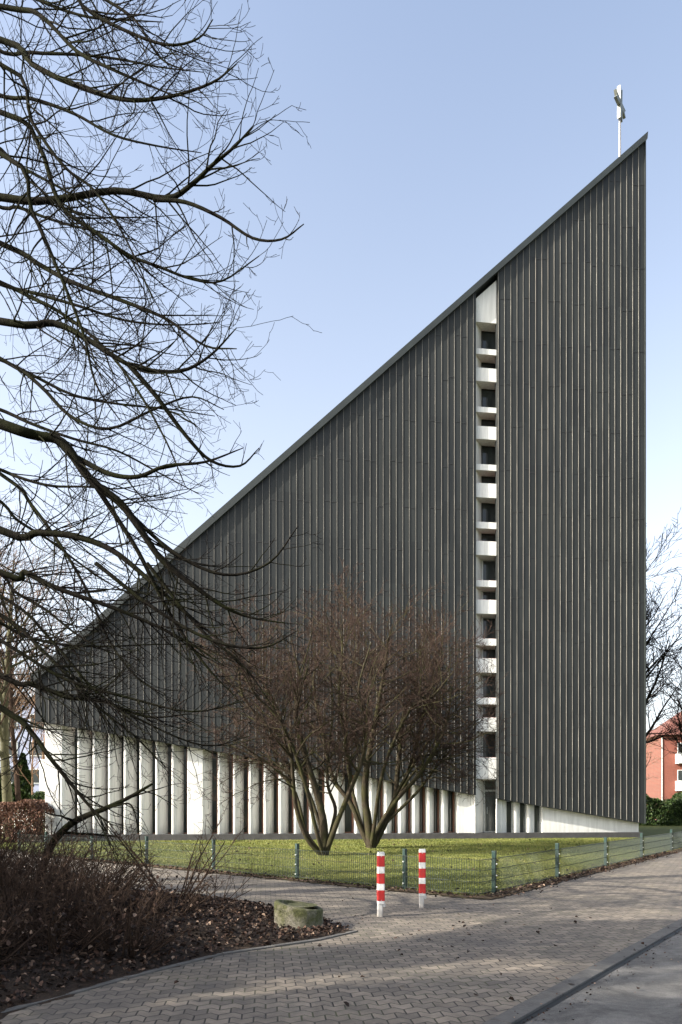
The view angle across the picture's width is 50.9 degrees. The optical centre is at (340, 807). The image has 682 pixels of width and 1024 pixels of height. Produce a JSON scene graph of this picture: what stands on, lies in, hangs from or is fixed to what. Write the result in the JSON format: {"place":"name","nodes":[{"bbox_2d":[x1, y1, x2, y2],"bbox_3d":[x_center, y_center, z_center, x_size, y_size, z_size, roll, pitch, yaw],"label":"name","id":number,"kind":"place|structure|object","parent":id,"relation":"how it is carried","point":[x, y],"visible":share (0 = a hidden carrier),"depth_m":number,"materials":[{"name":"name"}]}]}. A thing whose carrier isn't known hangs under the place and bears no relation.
{"place":"outdoors","nodes":[
{"label":"outdoors","id":0,"kind":"place"},
{"bbox_2d":[0,850,681,1023],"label":"paving","id":1,"kind":"structure","parent":0,"point":[443,984],"depth_m":7.08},
{"bbox_2d":[377,852,385,916],"bbox_3d":[0.556,1.080,9.874,0.117,0.940,0.105,0,0,-6],"label":"bollard","id":2,"kind":"object","parent":1,"relation":"on","point":[380,880],"visible":0.98,"depth_m":9.83,"materials":[{"name":"red metal"}]},
{"bbox_2d":[419,849,426,907],"bbox_3d":[1.226,1.085,10.749,0.117,0.930,0.105,0,0,3],"label":"bollard","id":3,"kind":"object","parent":1,"relation":"on","point":[422,874],"visible":0.95,"depth_m":10.70,"materials":[{"name":"red metal"}]},
{"bbox_2d":[0,0,681,731],"label":"sky","id":4,"kind":"structure","parent":0,"point":[441,135],"materials":[{"name":"blue"}]},
{"bbox_2d":[2,820,681,899],"bbox_3d":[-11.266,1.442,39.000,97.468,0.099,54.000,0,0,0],"label":"lawn","id":5,"kind":"structure","parent":0,"point":[647,830],"depth_m":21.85,"materials":[{"name":"green plant"}]},
{"bbox_2d":[0,775,1,801],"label":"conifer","id":6,"kind":"object","parent":5,"relation":"on","point":[0,791],"visible":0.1,"depth_m":43.75,"materials":[{"name":"green plant"}]},
{"bbox_2d":[0,696,44,791],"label":"apartment block","id":7,"kind":"structure","parent":5,"relation":"on","point":[35,782],"depth_m":80.88,"materials":[{"name":"concrete"}]},
{"bbox_2d":[9,741,17,755],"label":"window","id":8,"kind":"structure","parent":7,"relation":"in","point":[10,752],"depth_m":80.72,"materials":[{"name":"grey glass"}]},
{"bbox_2d":[30,769,38,783],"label":"window","id":9,"kind":"structure","parent":7,"relation":"in","point":[36,781],"depth_m":80.90,"materials":[{"name":"grey glass"}]},
{"bbox_2d":[30,741,43,755],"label":"window","id":10,"kind":"structure","parent":7,"relation":"in","point":[39,751],"depth_m":80.90,"materials":[{"name":"grey glass"}]},
{"bbox_2d":[30,714,44,728],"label":"window","id":11,"kind":"structure","parent":7,"relation":"in","point":[30,714],"depth_m":80.88,"materials":[{"name":"grey glass"}]},
{"bbox_2d":[11,752,33,801],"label":"conifer","id":12,"kind":"object","parent":5,"relation":"on","point":[25,786],"visible":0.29,"depth_m":45.68,"materials":[{"name":"green plant"}]},
{"bbox_2d":[1,759,44,832],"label":"garden wall","id":13,"kind":"structure","parent":5,"relation":"on","point":[41,782],"depth_m":40.00,"materials":[{"name":"white paint"}]},
{"bbox_2d":[9,684,44,794],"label":"bare tree","id":14,"kind":"object","parent":5,"relation":"on","point":[32,768],"visible":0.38,"depth_m":41.74,"materials":[{"name":"brown plant"}]},
{"bbox_2d":[0,499,54,774],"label":"bare tree","id":15,"kind":"object","parent":5,"relation":"on","point":[16,661],"visible":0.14,"depth_m":53.18,"materials":[{"name":"brown plant"}]},
{"bbox_2d":[0,799,56,842],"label":"rusty hedge","id":16,"kind":"object","parent":5,"relation":"on","point":[39,807],"visible":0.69,"depth_m":30.39,"materials":[{"name":"brown plant"}]},
{"bbox_2d":[16,791,44,838],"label":"green shrub","id":17,"kind":"object","parent":5,"relation":"on","point":[38,795],"visible":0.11,"depth_m":34.27,"materials":[{"name":"green plant"}]},
{"bbox_2d":[26,676,44,778],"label":"bare tree","id":18,"kind":"object","parent":5,"relation":"on","point":[43,755],"visible":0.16,"depth_m":40.51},
{"bbox_2d":[0,494,88,731],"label":"bare tree","id":19,"kind":"object","parent":5,"relation":"on","point":[17,666],"visible":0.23,"depth_m":49.50,"materials":[{"name":"brown plant"}]},
{"bbox_2d":[0,539,96,833],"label":"bare tree","id":20,"kind":"object","parent":5,"relation":"on","point":[5,688],"visible":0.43,"depth_m":36.65,"materials":[{"name":"brown plant"}]},
{"bbox_2d":[0,512,114,801],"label":"bare tree","id":21,"kind":"object","parent":5,"relation":"on","point":[17,785],"visible":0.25,"depth_m":44.98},
{"bbox_2d":[0,890,351,1023],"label":"planting bed","id":22,"kind":"object","parent":5,"relation":"on","point":[119,972],"visible":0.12,"depth_m":6.70,"materials":[{"name":"brown soil"}]},
{"bbox_2d":[0,829,21,872],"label":"bare shrub","id":23,"kind":"object","parent":22,"relation":"on","point":[8,850],"visible":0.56,"depth_m":9.30,"materials":[{"name":"brown plant"}]},
{"bbox_2d":[0,890,49,969],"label":"bare shrub","id":24,"kind":"object","parent":22,"relation":"on","point":[3,940],"visible":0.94,"depth_m":6.13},
{"bbox_2d":[0,806,57,876],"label":"bare shrub","id":25,"kind":"object","parent":22,"relation":"on","point":[21,837],"visible":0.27,"depth_m":11.09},
{"bbox_2d":[0,886,67,967],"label":"bare shrub","id":26,"kind":"object","parent":22,"relation":"on","point":[3,945],"visible":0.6,"depth_m":6.46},
{"bbox_2d":[0,805,75,896],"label":"bare shrub","id":27,"kind":"object","parent":22,"relation":"on","point":[12,849],"visible":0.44,"depth_m":9.41,"materials":[{"name":"brown plant"}]},
{"bbox_2d":[0,825,114,932],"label":"bare shrub","id":28,"kind":"object","parent":22,"relation":"on","point":[15,878],"visible":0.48,"depth_m":7.44,"materials":[{"name":"brown plant"}]},
{"bbox_2d":[0,806,118,904],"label":"bare shrub","id":29,"kind":"object","parent":22,"relation":"on","point":[97,864],"visible":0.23,"depth_m":9.75,"materials":[{"name":"brown plant"}]},
{"bbox_2d":[0,820,119,917],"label":"bare shrub","id":30,"kind":"object","parent":22,"relation":"on","point":[39,869],"visible":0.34,"depth_m":8.26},
{"bbox_2d":[0,872,133,962],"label":"bare shrub","id":31,"kind":"object","parent":22,"relation":"on","point":[52,941],"visible":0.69,"depth_m":6.64,"materials":[{"name":"brown plant"}]},
{"bbox_2d":[0,848,149,950],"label":"bare shrub","id":32,"kind":"object","parent":22,"relation":"on","point":[44,897],"visible":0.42,"depth_m":7.09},
{"bbox_2d":[5,822,164,892],"bbox_3d":[-3.808,0.803,10.647,2.099,1.543,2.422,0,0,41],"label":"bare shrub","id":33,"kind":"object","parent":22,"relation":"on","point":[90,859],"visible":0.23,"depth_m":10.69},
{"bbox_2d":[15,859,156,924],"bbox_3d":[-2.994,1.027,8.396,1.457,0.955,1.952,0,0,28],"label":"bare shrub","id":34,"kind":"object","parent":22,"relation":"on","point":[74,915],"visible":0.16,"depth_m":8.11,"materials":[{"name":"brown plant"}]},
{"bbox_2d":[9,812,169,911],"bbox_3d":[-3.313,0.814,9.555,2.408,1.512,1.734,0,0,40],"label":"bare shrub","id":35,"kind":"object","parent":22,"relation":"on","point":[121,872],"visible":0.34,"depth_m":9.32,"materials":[{"name":"brown plant"}]},
{"bbox_2d":[39,780,181,893],"bbox_3d":[-3.514,0.576,10.521,2.492,1.967,1.276,0,0,0],"label":"arching sapling","id":36,"kind":"object","parent":22,"relation":"on","point":[67,826],"visible":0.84,"depth_m":10.49,"materials":[{"name":"brown plant"}]},
{"bbox_2d":[28,860,196,934],"bbox_3d":[-2.476,1.058,7.731,1.810,0.978,1.742,0,0,0],"label":"bare shrub","id":37,"kind":"object","parent":22,"relation":"on","point":[148,907],"visible":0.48,"depth_m":7.72,"materials":[{"name":"brown plant"}]},
{"bbox_2d":[0,863,234,963],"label":"caught leaves","id":38,"kind":"object","parent":22,"relation":"on","point":[18,919],"visible":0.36,"depth_m":7.02,"materials":[{"name":"brown plant"}]},
{"bbox_2d":[57,892,199,959],"bbox_3d":[-2.088,1.143,6.860,1.178,0.693,1.213,0,0,-28],"label":"bare shrub","id":39,"kind":"object","parent":22,"relation":"on","point":[130,938],"visible":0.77,"depth_m":6.81,"materials":[{"name":"brown plant"}]},
{"bbox_2d":[0,0,322,874],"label":"overhanging tree","id":40,"kind":"object","parent":22,"relation":"on","point":[84,694],"visible":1,"depth_m":8.65,"materials":[{"name":"brown plant"}]},
{"bbox_2d":[80,793,255,901],"bbox_3d":[-2.499,0.627,10.352,2.573,1.728,1.548,0,0,0],"label":"bare shrub","id":41,"kind":"object","parent":22,"relation":"on","point":[193,873],"visible":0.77,"depth_m":10.15,"materials":[{"name":"brown plant"}]},
{"bbox_2d":[115,866,229,916],"bbox_3d":[-2.228,1.134,9.201,1.474,0.732,1.282,0,0,35],"label":"bare shrub","id":42,"kind":"object","parent":22,"relation":"on","point":[193,900],"visible":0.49,"depth_m":9.21,"materials":[{"name":"brown plant"}]},
{"bbox_2d":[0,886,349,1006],"bbox_3d":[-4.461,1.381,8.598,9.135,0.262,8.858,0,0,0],"label":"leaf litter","id":43,"kind":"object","parent":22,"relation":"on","point":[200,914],"visible":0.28,"depth_m":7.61,"materials":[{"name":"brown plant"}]},
{"bbox_2d":[180,869,256,905],"bbox_3d":[-1.629,1.191,10.078,1.075,0.600,1.238,0,0,10],"label":"bare shrub","id":44,"kind":"object","parent":22,"relation":"on","point":[242,891],"visible":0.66,"depth_m":9.99,"materials":[{"name":"brown plant"}]},
{"bbox_2d":[274,899,322,929],"bbox_3d":[-0.528,1.374,8.962,0.611,0.434,0.610,0,0,0],"label":"concrete ring","id":45,"kind":"object","parent":22,"relation":"on","point":[296,914],"visible":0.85,"depth_m":8.72,"materials":[{"name":"grey concrete"}]},
{"bbox_2d":[1,930,357,1012],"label":"bed edging","id":46,"kind":"object","parent":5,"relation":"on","point":[169,967],"visible":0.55,"depth_m":6.79,"materials":[{"name":"stone"}]},
{"bbox_2d":[28,853,484,898],"bbox_3d":[-4.000,1.480,17.507,17.098,0.001,0.500,0,0,42],"label":"dirt edge","id":47,"kind":"object","parent":5,"relation":"on","point":[450,895],"visible":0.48,"depth_m":13.63,"materials":[{"name":"brown soil"}]},
{"bbox_2d":[169,557,455,855],"bbox_3d":[-1.027,-3.471,22.457,8.436,10.160,7.307,0,0,-19],"label":"multi stemmed tree","id":48,"kind":"object","parent":5,"relation":"on","point":[324,838],"visible":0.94,"depth_m":22.04,"materials":[{"name":"brown plant"}]},
{"bbox_2d":[30,85,647,840],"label":"church building","id":49,"kind":"structure","parent":5,"relation":"on","point":[482,441],"depth_m":34.30,"materials":[{"name":"metal"}]},
{"bbox_2d":[75,730,77,831],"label":"window","id":50,"kind":"structure","parent":49,"relation":"in","point":[76,731],"depth_m":32.66,"materials":[{"name":"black glass"}]},
{"bbox_2d":[92,734,92,832],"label":"window","id":51,"kind":"structure","parent":49,"relation":"in","point":[92,734],"depth_m":32.76,"materials":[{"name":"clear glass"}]},
{"bbox_2d":[107,735,107,833],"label":"window","id":52,"kind":"structure","parent":49,"relation":"in","point":[107,735],"depth_m":32.85,"materials":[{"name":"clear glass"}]},
{"bbox_2d":[122,737,123,833],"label":"window","id":53,"kind":"structure","parent":49,"relation":"in","point":[122,737],"depth_m":32.94,"materials":[{"name":"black glass"}]},
{"bbox_2d":[137,740,139,833],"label":"window","id":54,"kind":"structure","parent":49,"relation":"in","point":[138,767],"depth_m":33.03,"materials":[{"name":"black glass"}]},
{"bbox_2d":[152,742,155,833],"bbox_3d":[-8.618,-0.906,33.066,0.309,4.229,0.200,0,0,-8],"label":"window","id":55,"kind":"structure","parent":49,"relation":"in","point":[153,763],"depth_m":33.11,"materials":[{"name":"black glass"}]},
{"bbox_2d":[168,745,171,833],"bbox_3d":[-7.917,-0.848,33.161,0.321,4.114,0.200,0,0,-8],"label":"window","id":56,"kind":"structure","parent":49,"relation":"in","point":[169,751],"depth_m":33.21,"materials":[{"name":"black glass"}]},
{"bbox_2d":[184,748,186,833],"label":"window","id":57,"kind":"structure","parent":49,"relation":"in","point":[185,749],"depth_m":33.32,"materials":[{"name":"black glass"}]},
{"bbox_2d":[212,752,217,833],"bbox_3d":[-5.900,-0.682,33.433,0.372,3.782,0.200,0,0,-8],"label":"window","id":58,"kind":"structure","parent":49,"relation":"in","point":[214,771],"depth_m":33.49,"materials":[{"name":"black glass"}]},
{"bbox_2d":[229,755,232,833],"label":"window","id":59,"kind":"structure","parent":49,"relation":"in","point":[231,766],"depth_m":33.59,"materials":[{"name":"black glass"}]},
{"bbox_2d":[244,758,248,833],"bbox_3d":[-4.475,-0.569,33.624,0.316,3.555,0.200,0,0,-8],"label":"window","id":60,"kind":"structure","parent":49,"relation":"in","point":[246,775],"depth_m":33.68,"materials":[{"name":"black glass"}]},
{"bbox_2d":[259,761,263,832],"bbox_3d":[-3.779,-0.513,33.718,0.296,3.444,0.200,0,0,-8],"label":"window","id":61,"kind":"structure","parent":49,"relation":"in","point":[261,800],"depth_m":33.77,"materials":[{"name":"black glass"}]},
{"bbox_2d":[274,764,277,832],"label":"window","id":62,"kind":"structure","parent":49,"relation":"in","point":[275,786],"depth_m":33.87,"materials":[{"name":"black glass"}]},
{"bbox_2d":[289,767,293,832],"bbox_3d":[-2.397,-0.400,33.903,0.315,3.218,0.200,0,0,-8],"label":"window","id":63,"kind":"structure","parent":49,"relation":"in","point":[291,807],"depth_m":33.96,"materials":[{"name":"black glass"}]},
{"bbox_2d":[304,768,308,832],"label":"window","id":64,"kind":"structure","parent":49,"relation":"in","point":[306,807],"depth_m":34.06,"materials":[{"name":"black glass"}]},
{"bbox_2d":[319,770,323,832],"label":"window","id":65,"kind":"structure","parent":49,"relation":"in","point":[321,788],"depth_m":34.07,"materials":[{"name":"black glass"}]},
{"bbox_2d":[345,775,353,832],"bbox_3d":[0.355,-0.170,34.273,0.490,2.758,0.200,0,0,-8],"label":"window","id":66,"kind":"structure","parent":49,"relation":"in","point":[349,819],"depth_m":34.32,"materials":[{"name":"black glass"}]},
{"bbox_2d":[378,780,382,822],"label":"window","id":67,"kind":"structure","parent":49,"relation":"in","point":[380,810],"depth_m":34.39,"materials":[{"name":"black glass"}]},
{"bbox_2d":[392,783,396,832],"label":"window","id":68,"kind":"structure","parent":49,"relation":"in","point":[394,821],"depth_m":34.62,"materials":[{"name":"black glass"}]},
{"bbox_2d":[406,785,410,832],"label":"window","id":69,"kind":"structure","parent":49,"relation":"in","point":[408,794],"depth_m":34.69,"materials":[{"name":"black glass"}]},
{"bbox_2d":[420,787,424,832],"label":"window","id":70,"kind":"structure","parent":49,"relation":"in","point":[422,792],"depth_m":34.81,"materials":[{"name":"black glass"}]},
{"bbox_2d":[434,790,438,832],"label":"window","id":71,"kind":"structure","parent":49,"relation":"in","point":[436,793],"depth_m":34.90,"materials":[{"name":"black glass"}]},
{"bbox_2d":[448,792,454,832],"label":"window","id":72,"kind":"structure","parent":49,"relation":"in","point":[451,798],"depth_m":34.99,"materials":[{"name":"black glass"}]},
{"bbox_2d":[481,331,494,349],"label":"niche window","id":73,"kind":"structure","parent":49,"relation":"in","point":[487,338],"depth_m":35.02,"materials":[{"name":"black glass"}]},
{"bbox_2d":[481,362,494,368],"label":"niche window","id":74,"kind":"structure","parent":49,"relation":"in","point":[483,365],"depth_m":35.01,"materials":[{"name":"black glass"}]},
{"bbox_2d":[481,389,494,407],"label":"niche window","id":75,"kind":"structure","parent":49,"relation":"in","point":[487,395],"depth_m":35.02,"materials":[{"name":"black glass"}]},
{"bbox_2d":[481,419,494,426],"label":"niche window","id":76,"kind":"structure","parent":49,"relation":"in","point":[491,423],"depth_m":35.02,"materials":[{"name":"black glass"}]},
{"bbox_2d":[481,446,494,464],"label":"niche window","id":77,"kind":"structure","parent":49,"relation":"in","point":[487,452],"depth_m":35.02,"materials":[{"name":"black glass"}]},
{"bbox_2d":[481,476,494,483],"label":"niche window","id":78,"kind":"structure","parent":49,"relation":"in","point":[484,479],"depth_m":35.02,"materials":[{"name":"black glass"}]},
{"bbox_2d":[481,503,494,521],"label":"niche window","id":79,"kind":"structure","parent":49,"relation":"in","point":[487,509],"depth_m":35.02,"materials":[{"name":"black glass"}]},
{"bbox_2d":[481,534,494,541],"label":"niche window","id":80,"kind":"structure","parent":49,"relation":"in","point":[484,537],"depth_m":35.02,"materials":[{"name":"black glass"}]},
{"bbox_2d":[481,560,494,580],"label":"niche window","id":81,"kind":"structure","parent":49,"relation":"in","point":[487,566],"depth_m":35.02,"materials":[{"name":"black glass"}]},
{"bbox_2d":[481,591,494,599],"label":"niche window","id":82,"kind":"structure","parent":49,"relation":"in","point":[486,595],"depth_m":35.02,"materials":[{"name":"black glass"}]},
{"bbox_2d":[481,617,494,638],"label":"niche window","id":83,"kind":"structure","parent":49,"relation":"in","point":[484,620],"depth_m":35.03,"materials":[{"name":"black glass"}]},
{"bbox_2d":[481,648,494,657],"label":"niche window","id":84,"kind":"structure","parent":49,"relation":"in","point":[491,653],"depth_m":35.02,"materials":[{"name":"black glass"}]},
{"bbox_2d":[481,675,494,697],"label":"niche window","id":85,"kind":"structure","parent":49,"relation":"in","point":[486,688],"depth_m":35.03,"materials":[{"name":"black glass"}]},
{"bbox_2d":[481,706,494,716],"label":"niche window","id":86,"kind":"structure","parent":49,"relation":"in","point":[493,707],"depth_m":35.01,"materials":[{"name":"black glass"}]},
{"bbox_2d":[481,733,494,756],"bbox_3d":[7.408,-3.037,35.052,1.110,1.220,0.080,0,0,-8],"label":"niche window","id":87,"kind":"structure","parent":49,"relation":"in","point":[488,754],"depth_m":35.03,"materials":[{"name":"black glass"}]},
{"bbox_2d":[484,780,495,831],"bbox_3d":[7.561,-0.076,35.269,1.110,2.569,0.132,0,0,-8],"label":"door","id":88,"kind":"structure","parent":49,"relation":"in","point":[489,811],"depth_m":35.26,"materials":[{"name":"grey glass"}]},
{"bbox_2d":[507,802,512,831],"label":"window","id":89,"kind":"structure","parent":49,"relation":"in","point":[509,804],"depth_m":35.00,"materials":[{"name":"grey glass"}]},
{"bbox_2d":[520,804,525,831],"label":"window","id":90,"kind":"structure","parent":49,"relation":"in","point":[522,806],"depth_m":35.09,"materials":[{"name":"grey glass"}]},
{"bbox_2d":[534,806,540,831],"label":"window","id":91,"kind":"structure","parent":49,"relation":"in","point":[537,809],"depth_m":35.19,"materials":[{"name":"grey glass"}]},
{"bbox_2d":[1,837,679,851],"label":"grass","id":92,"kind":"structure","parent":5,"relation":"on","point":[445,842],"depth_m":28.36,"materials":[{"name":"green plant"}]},
{"bbox_2d":[18,829,681,894],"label":"fence","id":93,"kind":"object","parent":5,"relation":"on","point":[617,851],"visible":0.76,"depth_m":15.60,"materials":[{"name":"green metal"}]},
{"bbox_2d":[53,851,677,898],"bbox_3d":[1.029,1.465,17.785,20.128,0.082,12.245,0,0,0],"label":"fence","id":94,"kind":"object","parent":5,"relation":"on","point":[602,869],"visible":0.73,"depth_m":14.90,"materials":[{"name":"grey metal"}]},
{"bbox_2d":[259,573,526,848],"bbox_3d":[2.091,-3.796,26.801,9.297,10.822,8.956,0,0,33],"label":"multi stemmed tree","id":95,"kind":"object","parent":5,"relation":"on","point":[371,834],"visible":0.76,"depth_m":25.90,"materials":[{"name":"brown plant"}]},
{"bbox_2d":[477,848,681,898],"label":"dirt edge","id":96,"kind":"object","parent":5,"relation":"on","point":[486,896],"visible":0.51,"depth_m":14.20,"materials":[{"name":"brown soil"}]},
{"bbox_2d":[482,918,681,1023],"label":"kerb","id":97,"kind":"structure","parent":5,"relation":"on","point":[528,1007],"depth_m":6.16,"materials":[{"name":"concrete"}]},
{"bbox_2d":[646,687,663,779],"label":"bare tree","id":98,"kind":"object","parent":5,"relation":"on","point":[649,740],"visible":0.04,"depth_m":75.48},
{"bbox_2d":[639,792,681,825],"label":"evergreen hedge","id":99,"kind":"object","parent":5,"relation":"on","point":[666,812],"visible":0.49,"depth_m":58.94,"materials":[{"name":"green plant"}]},
{"bbox_2d":[646,712,681,819],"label":"brick house","id":100,"kind":"structure","parent":5,"relation":"on","point":[666,772],"depth_m":84.94,"materials":[{"name":"red brick"}]},
{"bbox_2d":[677,770,681,780],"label":"window","id":101,"kind":"structure","parent":100,"relation":"in","point":[679,772],"depth_m":84.68,"materials":[{"name":"grey glass"}]},
{"bbox_2d":[646,508,681,748],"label":"bare tree","id":102,"kind":"object","parent":5,"relation":"on","point":[662,657],"visible":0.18,"depth_m":49.04,"materials":[{"name":"brown plant"}]},
{"bbox_2d":[646,635,681,755],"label":"bare tree","id":103,"kind":"object","parent":5,"relation":"on","point":[679,701],"visible":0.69,"depth_m":56.56,"materials":[{"name":"brown plant"}]},
{"bbox_2d":[523,930,681,1023],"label":"road","id":104,"kind":"structure","parent":0,"point":[625,1000],"depth_m":5.77,"materials":[{"name":"grey asphalt"}]},
{"bbox_2d":[507,915,681,1023],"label":"gutter debris","id":105,"kind":"object","parent":104,"relation":"on","point":[606,980],"visible":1,"depth_m":6.13,"materials":[{"name":"brown plant"}]},
{"bbox_2d":[515,928,681,1023],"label":"gutter","id":106,"kind":"object","parent":104,"relation":"on","point":[534,1014],"depth_m":6.21,"materials":[{"name":"grey concrete"}]}
]}

